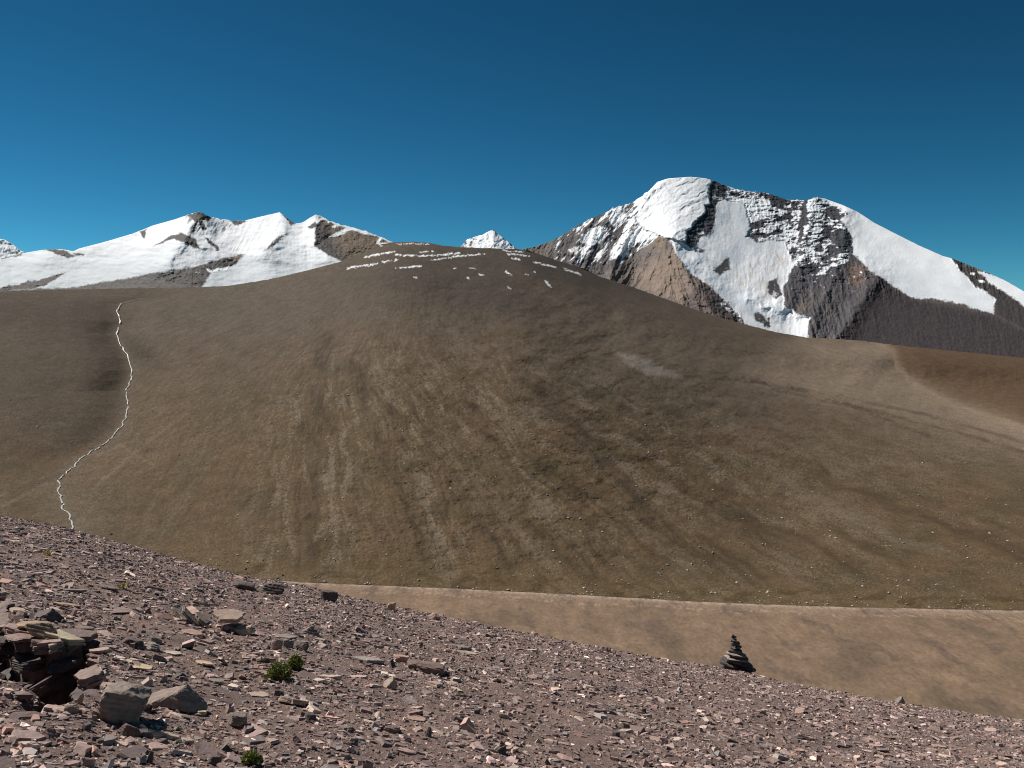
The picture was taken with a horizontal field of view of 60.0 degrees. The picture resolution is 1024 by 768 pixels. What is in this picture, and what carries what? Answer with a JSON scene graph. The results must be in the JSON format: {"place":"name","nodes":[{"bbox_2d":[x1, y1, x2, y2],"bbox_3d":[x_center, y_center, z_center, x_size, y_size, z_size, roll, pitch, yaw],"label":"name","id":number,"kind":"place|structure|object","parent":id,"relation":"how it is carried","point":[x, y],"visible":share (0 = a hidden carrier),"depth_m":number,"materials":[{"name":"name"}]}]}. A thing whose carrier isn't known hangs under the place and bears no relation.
{"place":"outdoors","nodes":[
{"label":"outdoors","id":0,"kind":"place"},
{"bbox_2d":[0,239,24,258],"bbox_3d":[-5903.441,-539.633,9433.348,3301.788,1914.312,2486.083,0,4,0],"label":"snow peak","id":1,"kind":"structure","parent":0,"point":[7,249],"depth_m":8880.69,"materials":[{"name":"white snow"}]},
{"bbox_2d":[57,297,148,528],"bbox_3d":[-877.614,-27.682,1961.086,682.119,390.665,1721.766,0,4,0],"label":"stream","id":2,"kind":"structure","parent":0,"point":[58,488],"depth_m":1809.89,"materials":[{"name":"white liquid"}]},
{"bbox_2d":[0,212,390,290],"bbox_3d":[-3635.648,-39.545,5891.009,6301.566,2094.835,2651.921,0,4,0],"label":"snow ridge","id":3,"kind":"structure","parent":0,"point":[197,249],"depth_m":5208.56,"materials":[{"name":"white snow"}]},
{"bbox_2d":[461,229,515,248],"bbox_3d":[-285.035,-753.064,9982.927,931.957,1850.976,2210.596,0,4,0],"label":"distant snow peak","id":4,"kind":"structure","parent":0,"point":[492,239],"depth_m":9311.19,"materials":[{"name":"white snow"}]},
{"bbox_2d":[0,241,1023,610],"bbox_3d":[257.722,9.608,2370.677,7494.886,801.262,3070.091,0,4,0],"label":"hillside","id":5,"kind":"structure","parent":0,"point":[464,365],"depth_m":1578.24,"materials":[{"name":"brown soil"}]},
{"bbox_2d":[8,392,1022,608],"bbox_3d":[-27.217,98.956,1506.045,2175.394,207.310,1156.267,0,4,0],"label":"scattered boulders","id":6,"kind":"object","parent":5,"relation":"on","point":[711,592],"visible":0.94,"depth_m":1082.05,"materials":[{"name":"brown stone"}]},
{"bbox_2d":[0,515,1023,767],"bbox_3d":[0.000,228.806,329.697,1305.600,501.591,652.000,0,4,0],"label":"shale slope","id":7,"kind":"structure","parent":0,"point":[234,696],"depth_m":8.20,"materials":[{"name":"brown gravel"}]},
{"bbox_2d":[0,601,21,613],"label":"rim stone","id":8,"kind":"object","parent":7,"relation":"on","point":[3,605],"visible":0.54,"depth_m":7.31,"materials":[{"name":"stone"}]},
{"bbox_2d":[5,628,28,634],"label":"rim stone","id":9,"kind":"object","parent":7,"relation":"on","point":[12,631],"visible":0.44,"depth_m":6.64,"materials":[{"name":"stone"}]},
{"bbox_2d":[4,633,35,642],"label":"rim stone","id":10,"kind":"object","parent":7,"relation":"on","point":[19,638],"visible":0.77,"depth_m":6.49,"materials":[{"name":"stone"}]},
{"bbox_2d":[16,621,38,628],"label":"stone slab","id":11,"kind":"object","parent":7,"relation":"on","point":[20,625],"depth_m":6.72,"materials":[{"name":"stone"}]},
{"bbox_2d":[11,655,46,673],"bbox_3d":[-3.519,2.046,6.478,0.249,0.099,0.215,-9,-3,29],"label":"rim stone","id":12,"kind":"object","parent":7,"relation":"on","point":[31,663],"visible":0.93,"depth_m":6.42,"materials":[{"name":"stone"}]},
{"bbox_2d":[11,652,31,659],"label":"rim stone","id":13,"kind":"object","parent":12,"relation":"on","point":[21,656],"visible":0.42,"depth_m":6.50,"materials":[{"name":"stone"}]},
{"bbox_2d":[25,621,56,637],"bbox_3d":[-3.494,1.818,6.579,0.227,0.114,0.182,11,-6,-20],"label":"boulder","id":14,"kind":"object","parent":7,"relation":"on","point":[39,629],"visible":0.91,"depth_m":6.52,"materials":[{"name":"stone"}]},
{"bbox_2d":[40,726,57,740],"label":"rock","id":15,"kind":"object","parent":7,"relation":"on","point":[50,733],"visible":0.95,"depth_m":4.46,"materials":[{"name":"stone"}]},
{"bbox_2d":[35,608,64,621],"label":"rock","id":16,"kind":"object","parent":7,"relation":"on","point":[52,614],"visible":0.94,"depth_m":7.07,"materials":[{"name":"stone"}]},
{"bbox_2d":[48,641,63,653],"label":"rim stone","id":17,"kind":"object","parent":7,"relation":"on","point":[54,647],"visible":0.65,"depth_m":6.37,"materials":[{"name":"stone"}]},
{"bbox_2d":[32,639,61,654],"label":"rim stone","id":18,"kind":"object","parent":17,"relation":"on","point":[41,648],"visible":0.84,"depth_m":6.37,"materials":[{"name":"stone"}]},
{"bbox_2d":[30,639,42,646],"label":"rim stone","id":19,"kind":"object","parent":18,"relation":"on","point":[34,642],"visible":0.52,"depth_m":6.39,"materials":[{"name":"stone"}]},
{"bbox_2d":[42,629,85,645],"bbox_3d":[-3.300,1.883,6.565,0.284,0.047,0.171,14,-4,9],"label":"stone slab","id":20,"kind":"object","parent":7,"relation":"on","point":[67,639],"depth_m":6.52,"materials":[{"name":"stone"}]},
{"bbox_2d":[52,602,80,607],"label":"stone slab","id":21,"kind":"object","parent":7,"relation":"on","point":[71,605],"depth_m":7.89,"materials":[{"name":"stone"}]},
{"bbox_2d":[63,704,78,713],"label":"rock","id":22,"kind":"object","parent":7,"relation":"on","point":[72,708],"visible":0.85,"depth_m":4.97,"materials":[{"name":"stone"}]},
{"bbox_2d":[63,589,86,591],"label":"stone slab","id":23,"kind":"object","parent":7,"relation":"on","point":[77,590],"depth_m":8.91,"materials":[{"name":"stone"}]},
{"bbox_2d":[76,693,83,703],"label":"rock","id":24,"kind":"object","parent":7,"relation":"on","point":[80,699],"visible":0.97,"depth_m":5.18,"materials":[{"name":"stone"}]},
{"bbox_2d":[71,689,101,700],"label":"rim stone","id":25,"kind":"object","parent":7,"relation":"on","point":[75,696],"visible":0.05,"depth_m":5.59,"materials":[{"name":"stone"}]},
{"bbox_2d":[74,665,106,690],"bbox_3d":[-2.747,1.921,5.804,0.223,0.105,0.195,-10,13,21],"label":"rim stone","id":26,"kind":"object","parent":7,"relation":"on","point":[92,677],"visible":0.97,"depth_m":5.74,"materials":[{"name":"stone"}]},
{"bbox_2d":[85,653,106,665],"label":"rim stone","id":27,"kind":"object","parent":7,"relation":"on","point":[91,661],"visible":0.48,"depth_m":6.39,"materials":[{"name":"stone"}]},
{"bbox_2d":[86,653,99,657],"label":"rim stone","id":28,"kind":"object","parent":27,"relation":"on","point":[91,655],"visible":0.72,"depth_m":6.43,"materials":[{"name":"stone"}]},
{"bbox_2d":[89,646,111,653],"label":"rim stone","id":29,"kind":"object","parent":7,"relation":"on","point":[106,649],"visible":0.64,"depth_m":6.50,"materials":[{"name":"stone"}]},
{"bbox_2d":[97,630,114,637],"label":"rim stone","id":30,"kind":"object","parent":7,"relation":"on","point":[107,633],"visible":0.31,"depth_m":7.14,"materials":[{"name":"stone"}]},
{"bbox_2d":[95,584,117,589],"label":"stone slab","id":31,"kind":"object","parent":7,"relation":"on","point":[110,587],"depth_m":9.80,"materials":[{"name":"stone"}]},
{"bbox_2d":[101,604,133,612],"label":"stone slab","id":32,"kind":"object","parent":7,"relation":"on","point":[120,609],"depth_m":8.46,"materials":[{"name":"stone"}]},
{"bbox_2d":[97,681,151,723],"bbox_3d":[-2.235,1.843,5.094,0.294,0.242,0.235,17,-9,-31],"label":"boulder","id":33,"kind":"object","parent":7,"relation":"on","point":[120,702],"visible":0.94,"depth_m":5.01,"materials":[{"name":"stone"}]},
{"bbox_2d":[117,723,140,736],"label":"rock","id":34,"kind":"object","parent":7,"relation":"on","point":[130,730],"visible":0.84,"depth_m":4.84,"materials":[{"name":"stone"}]},
{"bbox_2d":[122,637,143,646],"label":"rock","id":35,"kind":"object","parent":7,"relation":"on","point":[128,640],"visible":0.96,"depth_m":7.09,"materials":[{"name":"stone"}]},
{"bbox_2d":[132,663,152,669],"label":"stone slab","id":36,"kind":"object","parent":7,"relation":"on","point":[144,667],"depth_m":6.45,"materials":[{"name":"stone"}]},
{"bbox_2d":[146,751,153,762],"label":"rock","id":37,"kind":"object","parent":7,"relation":"on","point":[150,756],"visible":0.99,"depth_m":4.50,"materials":[{"name":"stone"}]},
{"bbox_2d":[146,641,159,650],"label":"rock","id":38,"kind":"object","parent":7,"relation":"on","point":[152,646],"visible":0.98,"depth_m":7.14,"materials":[{"name":"stone"}]},
{"bbox_2d":[148,635,161,643],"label":"rock","id":39,"kind":"object","parent":7,"relation":"on","point":[157,639],"visible":0.84,"depth_m":7.48,"materials":[{"name":"stone"}]},
{"bbox_2d":[165,650,181,655],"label":"stone slab","id":40,"kind":"object","parent":7,"relation":"on","point":[174,653],"depth_m":7.21,"materials":[{"name":"stone"}]},
{"bbox_2d":[169,762,184,767],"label":"loose stone","id":41,"kind":"object","parent":7,"relation":"on","point":[173,765],"visible":1,"depth_m":4.54,"materials":[{"name":"stone"}]},
{"bbox_2d":[148,685,206,712],"bbox_3d":[-2.103,1.965,5.559,0.389,0.166,0.194,13,-8,-6],"label":"rock","id":42,"kind":"object","parent":7,"relation":"on","point":[184,698],"visible":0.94,"depth_m":5.51,"materials":[{"name":"stone"}]},
{"bbox_2d":[172,607,192,624],"bbox_3d":[-3.296,2.345,8.914,0.291,0.027,0.199,39,-4,7],"label":"stone slab","id":43,"kind":"object","parent":7,"relation":"on","point":[179,614],"depth_m":8.87,"materials":[{"name":"stone"}]},
{"bbox_2d":[173,606,199,617],"bbox_3d":[-3.324,2.334,9.085,0.246,0.038,0.258,4,9,-8],"label":"stone slab","id":44,"kind":"object","parent":7,"relation":"on","point":[192,609],"depth_m":9.10,"materials":[{"name":"stone"}]},
{"bbox_2d":[181,606,202,625],"bbox_3d":[-3.217,2.357,8.907,0.327,0.029,0.130,44,-4,3],"label":"stone slab","id":45,"kind":"object","parent":7,"relation":"on","point":[188,615],"depth_m":8.89,"materials":[{"name":"stone"}]},
{"bbox_2d":[181,629,203,636],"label":"stone slab","id":46,"kind":"object","parent":7,"relation":"on","point":[191,632],"depth_m":8.22,"materials":[{"name":"stone"}]},
{"bbox_2d":[194,611,210,625],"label":"stone slab","id":47,"kind":"object","parent":7,"relation":"on","point":[202,619],"depth_m":8.93,"materials":[{"name":"stone"}]},
{"bbox_2d":[195,660,213,665],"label":"stone slab","id":48,"kind":"object","parent":7,"relation":"on","point":[205,663],"depth_m":7.15,"materials":[{"name":"stone"}]},
{"bbox_2d":[207,755,221,765],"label":"rock","id":49,"kind":"object","parent":7,"relation":"on","point":[214,760],"visible":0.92,"depth_m":4.74,"materials":[{"name":"stone"}]},
{"bbox_2d":[208,678,223,683],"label":"stone slab","id":50,"kind":"object","parent":7,"relation":"on","point":[216,681],"depth_m":6.62,"materials":[{"name":"stone"}]},
{"bbox_2d":[212,609,244,623],"bbox_3d":[-2.897,2.352,8.982,0.337,0.054,0.298,8,8,7],"label":"stone slab","id":51,"kind":"object","parent":7,"relation":"on","point":[233,616],"depth_m":8.94,"materials":[{"name":"stone"}]},
{"bbox_2d":[227,683,239,690],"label":"stone slab","id":52,"kind":"object","parent":7,"relation":"on","point":[235,687],"depth_m":6.61,"materials":[{"name":"stone"}]},
{"bbox_2d":[223,622,244,627],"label":"rock","id":53,"kind":"object","parent":7,"relation":"on","point":[235,625],"visible":0.39,"depth_m":9.04,"materials":[{"name":"stone"}]},
{"bbox_2d":[226,711,246,726],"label":"rock","id":54,"kind":"object","parent":7,"relation":"on","point":[237,719],"visible":1,"depth_m":5.50,"materials":[{"name":"stone"}]},
{"bbox_2d":[233,581,254,590],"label":"rock","id":55,"kind":"object","parent":7,"relation":"on","point":[244,585],"visible":0.96,"depth_m":14.29,"materials":[{"name":"stone"}]},
{"bbox_2d":[234,624,254,634],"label":"rock","id":56,"kind":"object","parent":7,"relation":"on","point":[246,629],"visible":1,"depth_m":8.88,"materials":[{"name":"stone"}]},
{"bbox_2d":[239,747,263,765],"bbox_3d":[-1.435,2.067,4.896,0.139,0.108,0.141,0,4,0],"label":"cushion plant","id":57,"kind":"object","parent":7,"relation":"on","point":[251,756],"visible":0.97,"depth_m":4.88,"materials":[{"name":"green plant"}]},
{"bbox_2d":[248,692,268,696],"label":"stone slab","id":58,"kind":"object","parent":7,"relation":"on","point":[258,694],"depth_m":6.50,"materials":[{"name":"stone"}]},
{"bbox_2d":[258,583,283,594],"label":"rock","id":59,"kind":"object","parent":7,"relation":"on","point":[275,588],"visible":0.78,"depth_m":14.58,"materials":[{"name":"stone"}]},
{"bbox_2d":[265,738,279,744],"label":"loose stone","id":60,"kind":"object","parent":7,"relation":"on","point":[271,741],"visible":1,"depth_m":5.28,"materials":[{"name":"stone"}]},
{"bbox_2d":[270,639,282,649],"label":"rock","id":61,"kind":"object","parent":7,"relation":"on","point":[276,644],"visible":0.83,"depth_m":8.38,"materials":[{"name":"stone"}]},
{"bbox_2d":[263,659,293,680],"bbox_3d":[-1.879,2.316,7.168,0.265,0.187,0.234,0,4,0],"label":"cushion plant","id":62,"kind":"object","parent":7,"relation":"on","point":[281,671],"visible":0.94,"depth_m":7.11,"materials":[{"name":"green plant"}]},
{"bbox_2d":[274,633,296,639],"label":"stone slab","id":63,"kind":"object","parent":7,"relation":"on","point":[286,636],"depth_m":9.17,"materials":[{"name":"stone"}]},
{"bbox_2d":[283,639,293,647],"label":"rock","id":64,"kind":"object","parent":7,"relation":"on","point":[288,643],"visible":0.87,"depth_m":8.67,"materials":[{"name":"stone"}]},
{"bbox_2d":[278,696,308,705],"bbox_3d":[-1.572,2.276,6.363,0.240,0.041,0.167,7,-21,8],"label":"stone slab","id":65,"kind":"object","parent":7,"relation":"on","point":[285,699],"depth_m":6.30,"materials":[{"name":"stone"}]},
{"bbox_2d":[286,653,304,670],"bbox_3d":[-1.867,2.393,7.636,0.169,0.174,0.189,0,4,0],"label":"cushion plant","id":66,"kind":"object","parent":7,"relation":"on","point":[296,662],"visible":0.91,"depth_m":7.60,"materials":[{"name":"green plant"}]},
{"bbox_2d":[296,642,308,650],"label":"rock","id":67,"kind":"object","parent":7,"relation":"on","point":[302,646],"visible":0.94,"depth_m":8.71,"materials":[{"name":"stone"}]},
{"bbox_2d":[304,712,315,720],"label":"rock","id":68,"kind":"object","parent":7,"relation":"on","point":[308,716],"visible":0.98,"depth_m":5.91,"materials":[{"name":"stone"}]},
{"bbox_2d":[302,626,318,635],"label":"rock","id":69,"kind":"object","parent":7,"relation":"on","point":[311,630],"visible":0.96,"depth_m":9.81,"materials":[{"name":"stone"}]},
{"bbox_2d":[320,590,338,600],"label":"rock","id":70,"kind":"object","parent":7,"relation":"on","point":[328,595],"visible":0.91,"depth_m":15.73,"materials":[{"name":"stone"}]},
{"bbox_2d":[351,656,384,664],"bbox_3d":[-1.492,2.811,9.021,0.389,0.051,0.237,6,-7,-6],"label":"stone slab","id":71,"kind":"object","parent":7,"relation":"on","point":[373,660],"depth_m":8.97,"materials":[{"name":"stone"}]},
{"bbox_2d":[383,676,397,688],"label":"rock","id":72,"kind":"object","parent":7,"relation":"on","point":[391,682],"visible":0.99,"depth_m":7.69,"materials":[{"name":"stone"}]},
{"bbox_2d":[387,602,395,609],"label":"rock","id":73,"kind":"object","parent":7,"relation":"on","point":[392,605],"visible":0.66,"depth_m":17.92,"materials":[{"name":"stone"}]},
{"bbox_2d":[384,726,399,733],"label":"rock","id":74,"kind":"object","parent":7,"relation":"on","point":[393,729],"visible":0.95,"depth_m":6.15,"materials":[{"name":"stone"}]},
{"bbox_2d":[393,654,409,662],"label":"rock","id":75,"kind":"object","parent":7,"relation":"on","point":[400,658],"visible":0.8,"depth_m":9.36,"materials":[{"name":"stone"}]},
{"bbox_2d":[407,715,426,721],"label":"stone slab","id":76,"kind":"object","parent":7,"relation":"on","point":[418,719],"depth_m":6.74,"materials":[{"name":"stone"}]},
{"bbox_2d":[407,659,444,675],"bbox_3d":[-0.883,2.902,9.073,0.420,0.125,0.210,10,-7,7],"label":"rock","id":77,"kind":"object","parent":7,"relation":"on","point":[430,667],"visible":0.91,"depth_m":9.01,"materials":[{"name":"stone"}]},
{"bbox_2d":[425,727,431,736],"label":"rock","id":78,"kind":"object","parent":7,"relation":"on","point":[428,733],"visible":0.98,"depth_m":6.20,"materials":[{"name":"stone"}]},
{"bbox_2d":[425,681,442,687],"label":"loose stone","id":79,"kind":"object","parent":7,"relation":"on","point":[435,684],"visible":1,"depth_m":8.30,"materials":[{"name":"stone"}]},
{"bbox_2d":[428,612,439,620],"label":"rock","id":80,"kind":"object","parent":7,"relation":"on","point":[434,616],"visible":0.73,"depth_m":17.19,"materials":[{"name":"stone"}]},
{"bbox_2d":[454,645,470,650],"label":"stone slab","id":81,"kind":"object","parent":7,"relation":"on","point":[463,647],"depth_m":11.69,"materials":[{"name":"stone"}]},
{"bbox_2d":[496,746,506,754],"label":"rock","id":82,"kind":"object","parent":7,"relation":"on","point":[502,750],"visible":0.99,"depth_m":6.27,"materials":[{"name":"stone"}]},
{"bbox_2d":[618,723,629,728],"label":"rock","id":83,"kind":"object","parent":7,"relation":"on","point":[623,726],"visible":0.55,"depth_m":8.02,"materials":[{"name":"stone"}]},
{"bbox_2d":[719,634,755,673],"bbox_3d":[5.531,6.644,21.751,0.959,1.033,0.645,0,4,0],"label":"cairn","id":84,"kind":"object","parent":7,"relation":"on","point":[735,658],"visible":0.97,"depth_m":21.62,"materials":[{"name":"stone"}]},
{"bbox_2d":[794,707,804,713],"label":"loose stone","id":85,"kind":"object","parent":7,"relation":"on","point":[799,710],"visible":0.94,"depth_m":11.71,"materials":[{"name":"stone"}]},
{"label":"rim stone","id":86,"kind":"object","parent":7,"relation":"on","visible":0},
{"bbox_2d":[2,639,12,651],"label":"rim stone","id":87,"kind":"object","parent":86,"relation":"on","point":[6,648],"visible":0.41,"depth_m":6.91,"materials":[{"name":"stone"}]},
{"bbox_2d":[0,0,1023,290],"label":"sky","id":88,"kind":"structure","parent":0,"point":[439,122],"materials":[{"name":"blue"}]},
{"bbox_2d":[282,581,1023,719],"bbox_3d":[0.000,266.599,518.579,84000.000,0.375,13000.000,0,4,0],"label":"valley floor","id":89,"kind":"structure","parent":0,"point":[970,661],"depth_m":860.46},
{"bbox_2d":[521,177,1023,357],"bbox_3d":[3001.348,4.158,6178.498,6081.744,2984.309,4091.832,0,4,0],"label":"snow peak","id":90,"kind":"structure","parent":0,"point":[815,267],"depth_m":5668.66,"materials":[{"name":"white snow"}]},
{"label":"rim stone","id":91,"kind":"object","parent":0,"visible":0},
{"bbox_2d":[0,613,9,624],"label":"rim stone","id":92,"kind":"object","parent":91,"relation":"on","point":[4,618],"visible":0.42,"depth_m":7.01,"materials":[{"name":"stone"}]},
{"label":"rim stone","id":93,"kind":"object","parent":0,"visible":0},
{"label":"rim stone","id":94,"kind":"object","parent":93,"relation":"on","visible":0},
{"bbox_2d":[5,623,23,632],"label":"rim stone","id":95,"kind":"object","parent":94,"relation":"on","point":[10,625],"visible":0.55,"depth_m":6.73,"materials":[{"name":"stone"}]},
{"bbox_2d":[7,615,24,623],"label":"rim stone","id":96,"kind":"object","parent":94,"relation":"on","point":[15,619],"visible":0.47,"depth_m":6.84,"materials":[{"name":"stone"}]},
{"label":"rim stone","id":97,"kind":"object","parent":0,"visible":0},
{"bbox_2d":[29,673,63,696],"bbox_3d":[-3.327,2.152,6.338,0.258,0.087,0.245,-30,1,-19],"label":"rim stone","id":98,"kind":"object","parent":97,"relation":"on","point":[44,686],"visible":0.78,"depth_m":6.25,"materials":[{"name":"stone"}]},
{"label":"rim stone","id":99,"kind":"object","parent":98,"relation":"on","visible":0},
{"bbox_2d":[47,656,81,672],"bbox_3d":[-3.260,2.039,6.441,0.230,0.072,0.222,-4,6,-38],"label":"rim stone","id":100,"kind":"object","parent":99,"relation":"on","point":[69,663],"visible":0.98,"depth_m":6.39,"materials":[{"name":"stone"}]},
{"bbox_2d":[66,645,79,654],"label":"rim stone","id":101,"kind":"object","parent":100,"relation":"on","point":[70,649],"visible":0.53,"depth_m":6.53,"materials":[{"name":"stone"}]},
{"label":"hollow stone","id":102,"kind":"object","parent":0,"visible":0},
{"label":"rim stone","id":103,"kind":"object","parent":102,"relation":"on","visible":0},
{"label":"rim stone","id":104,"kind":"object","parent":103,"relation":"on","visible":0},
{"bbox_2d":[74,663,84,670],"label":"rim stone","id":105,"kind":"object","parent":104,"relation":"on","point":[80,666],"visible":0.29,"depth_m":6.57,"materials":[{"name":"stone"}]},
{"bbox_2d":[82,650,90,659],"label":"rim stone","id":106,"kind":"object","parent":105,"relation":"on","point":[84,654],"visible":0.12,"depth_m":6.67,"materials":[{"name":"stone"}]},
{"bbox_2d":[82,639,103,650],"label":"rim stone","id":107,"kind":"object","parent":106,"relation":"on","point":[93,644],"visible":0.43,"depth_m":6.73,"materials":[{"name":"stone"}]},
{"bbox_2d":[61,629,97,641],"bbox_3d":[-3.292,1.898,6.695,0.287,0.046,0.220,8,-3,-10],"label":"stone slab","id":108,"kind":"object","parent":107,"relation":"on","point":[88,635],"depth_m":6.70,"materials":[{"name":"stone"}]},
{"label":"hollow stone","id":109,"kind":"object","parent":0,"visible":0},
{"bbox_2d":[1,668,14,681],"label":"hollow stone","id":110,"kind":"object","parent":109,"relation":"on","point":[9,673],"visible":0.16,"depth_m":6.90,"materials":[{"name":"stone"}]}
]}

